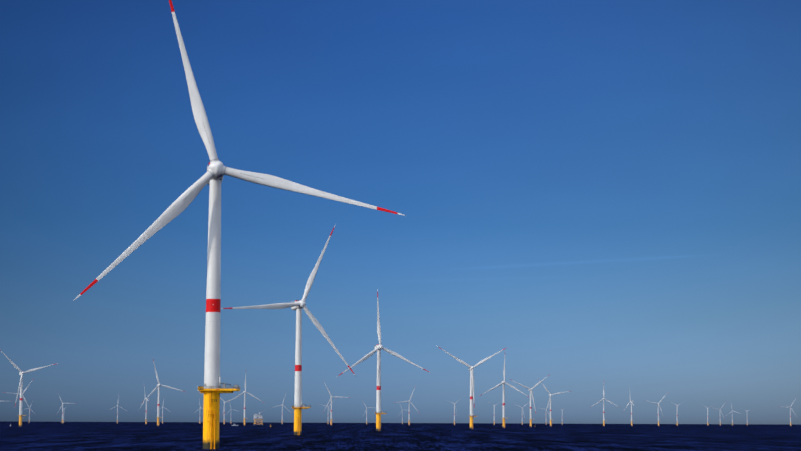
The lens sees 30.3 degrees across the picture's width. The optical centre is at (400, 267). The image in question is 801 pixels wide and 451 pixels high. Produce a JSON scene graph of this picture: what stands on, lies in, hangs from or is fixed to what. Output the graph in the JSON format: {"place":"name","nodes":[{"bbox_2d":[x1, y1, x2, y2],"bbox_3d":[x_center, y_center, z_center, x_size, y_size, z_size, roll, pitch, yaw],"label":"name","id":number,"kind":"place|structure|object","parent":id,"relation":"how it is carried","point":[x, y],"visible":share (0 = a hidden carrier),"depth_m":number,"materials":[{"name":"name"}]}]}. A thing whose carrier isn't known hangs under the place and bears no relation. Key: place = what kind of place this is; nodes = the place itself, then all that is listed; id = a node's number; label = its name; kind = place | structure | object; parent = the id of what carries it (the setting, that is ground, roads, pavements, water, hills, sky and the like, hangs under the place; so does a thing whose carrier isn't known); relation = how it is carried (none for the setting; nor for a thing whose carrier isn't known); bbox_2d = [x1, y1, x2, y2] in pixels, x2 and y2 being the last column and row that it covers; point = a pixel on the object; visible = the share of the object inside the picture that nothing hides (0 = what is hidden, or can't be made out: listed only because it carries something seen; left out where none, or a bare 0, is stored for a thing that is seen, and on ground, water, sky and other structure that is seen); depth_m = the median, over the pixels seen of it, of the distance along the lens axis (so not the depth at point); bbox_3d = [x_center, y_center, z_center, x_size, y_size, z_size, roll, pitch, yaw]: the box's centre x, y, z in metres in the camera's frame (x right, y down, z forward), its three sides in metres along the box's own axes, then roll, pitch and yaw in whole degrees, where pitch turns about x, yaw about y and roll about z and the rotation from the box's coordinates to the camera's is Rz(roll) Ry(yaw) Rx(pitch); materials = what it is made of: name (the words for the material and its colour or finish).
{"place":"outdoors","nodes":[
{"label":"outdoors","id":0,"kind":"place"},
{"bbox_2d":[0,421,800,450],"bbox_3d":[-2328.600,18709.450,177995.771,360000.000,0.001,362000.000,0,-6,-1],"label":"sea","id":1,"kind":"structure","parent":0,"point":[112,436],"depth_m":1046.36,"materials":[{"name":"liquid"}]},
{"bbox_2d":[4,380,32,410],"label":"wind turbine","id":2,"kind":"object","parent":1,"relation":"on","point":[23,393],"visible":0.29,"depth_m":5274.86,"materials":[{"name":"grey metal"}]},
{"bbox_2d":[0,350,57,426],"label":"wind turbine","id":3,"kind":"object","parent":1,"relation":"on","point":[20,389],"visible":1,"depth_m":2938.63,"materials":[{"name":"grey metal"}]},
{"bbox_2d":[57,392,76,423],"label":"wind turbine","id":4,"kind":"object","parent":1,"relation":"on","point":[62,407],"visible":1,"depth_m":7784.28,"materials":[{"name":"grey metal"}]},
{"bbox_2d":[112,395,127,423],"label":"wind turbine","id":5,"kind":"object","parent":1,"relation":"on","point":[117,409],"visible":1,"depth_m":8652.80,"materials":[{"name":"grey metal"}]},
{"bbox_2d":[140,388,149,423],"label":"wind turbine","id":6,"kind":"object","parent":1,"relation":"on","point":[147,399],"visible":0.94,"depth_m":6158.17,"materials":[{"name":"grey metal"}]},
{"bbox_2d":[156,399,171,423],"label":"wind turbine","id":7,"kind":"object","parent":1,"relation":"on","point":[162,411],"visible":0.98,"depth_m":9512.05,"materials":[{"name":"grey metal"}]},
{"bbox_2d":[144,360,184,425],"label":"wind turbine","id":8,"kind":"object","parent":1,"relation":"on","point":[158,405],"visible":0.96,"depth_m":3829.43,"materials":[{"name":"grey metal"}]},
{"bbox_2d":[220,397,238,423],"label":"wind turbine","id":9,"kind":"object","parent":1,"relation":"on","point":[224,408],"visible":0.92,"depth_m":7038.02,"materials":[{"name":"grey metal"}]},
{"bbox_2d":[73,0,405,448],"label":"wind turbine","id":10,"kind":"object","parent":1,"relation":"on","point":[211,389],"visible":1,"depth_m":560.41,"materials":[{"name":"white metal"}]},
{"bbox_2d":[226,375,263,425],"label":"wind turbine","id":11,"kind":"object","parent":1,"relation":"on","point":[244,392],"visible":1,"depth_m":4646.69,"materials":[{"name":"grey metal"}]},
{"bbox_2d":[253,412,262,424],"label":"offshore substation","id":12,"kind":"object","parent":1,"relation":"on","point":[259,417],"visible":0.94,"depth_m":5117.92,"materials":[{"name":"grey metal"}]},
{"bbox_2d":[272,393,289,423],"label":"wind turbine","id":13,"kind":"object","parent":1,"relation":"on","point":[282,409],"visible":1,"depth_m":8011.94,"materials":[{"name":"grey metal"}]},
{"bbox_2d":[221,224,355,434],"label":"wind turbine","id":14,"kind":"object","parent":1,"relation":"on","point":[297,306],"visible":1,"depth_m":1200.25,"materials":[{"name":"grey metal"}]},
{"bbox_2d":[320,402,332,423],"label":"wind turbine","id":15,"kind":"object","parent":1,"relation":"on","point":[328,420],"visible":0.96,"depth_m":8875.96,"materials":[{"name":"grey metal"}]},
{"bbox_2d":[323,382,350,424],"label":"wind turbine","id":16,"kind":"object","parent":1,"relation":"on","point":[331,396],"visible":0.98,"depth_m":5528.85,"materials":[{"name":"grey metal"}]},
{"bbox_2d":[337,289,430,430],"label":"wind turbine","id":17,"kind":"object","parent":1,"relation":"on","point":[378,348],"visible":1,"depth_m":1876.43,"materials":[{"name":"grey metal"}]},
{"bbox_2d":[395,386,419,424],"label":"wind turbine","id":18,"kind":"object","parent":1,"relation":"on","point":[409,408],"visible":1,"depth_m":6476.41,"materials":[{"name":"grey metal"}]},
{"bbox_2d":[446,400,458,424],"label":"wind turbine","id":19,"kind":"object","parent":1,"relation":"on","point":[454,411],"visible":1,"depth_m":7352.91,"materials":[{"name":"grey metal"}]},
{"bbox_2d":[439,347,505,428],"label":"wind turbine","id":20,"kind":"object","parent":1,"relation":"on","point":[471,415],"visible":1,"depth_m":2575.35,"materials":[{"name":"grey metal"}]},
{"bbox_2d":[481,358,531,427],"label":"wind turbine","id":21,"kind":"object","parent":1,"relation":"on","point":[503,383],"visible":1,"depth_m":3445.41,"materials":[{"name":"grey metal"}]},
{"bbox_2d":[517,403,527,424],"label":"wind turbine","id":22,"kind":"object","parent":1,"relation":"on","point":[522,412],"visible":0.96,"depth_m":9071.67,"materials":[{"name":"grey metal"}]},
{"bbox_2d":[510,375,548,426],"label":"wind turbine","id":23,"kind":"object","parent":1,"relation":"on","point":[530,390],"visible":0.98,"depth_m":4189.15,"materials":[{"name":"grey metal"}]},
{"bbox_2d":[538,379,569,426],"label":"wind turbine","id":24,"kind":"object","parent":1,"relation":"on","point":[550,395],"visible":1,"depth_m":4952.21,"materials":[{"name":"grey metal"}]},
{"bbox_2d":[591,387,616,425],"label":"wind turbine","id":25,"kind":"object","parent":1,"relation":"on","point":[604,420],"visible":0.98,"depth_m":5689.51,"materials":[{"name":"grey metal"}]},
{"bbox_2d":[624,388,633,425],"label":"wind turbine","id":26,"kind":"object","parent":1,"relation":"on","point":[631,401],"visible":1,"depth_m":6297.40,"materials":[{"name":"grey metal"}]},
{"bbox_2d":[645,394,666,425],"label":"wind turbine","id":27,"kind":"object","parent":1,"relation":"on","point":[658,408],"visible":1,"depth_m":7011.44,"materials":[{"name":"grey metal"}]},
{"bbox_2d":[778,398,796,425],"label":"wind turbine","id":28,"kind":"object","parent":1,"relation":"on","point":[790,411],"visible":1,"depth_m":8199.68,"materials":[{"name":"grey metal"}]},
{"bbox_2d":[0,0,800,424],"label":"sky","id":29,"kind":"structure","parent":0,"point":[599,194],"materials":[{"name":"blue"}]}
]}

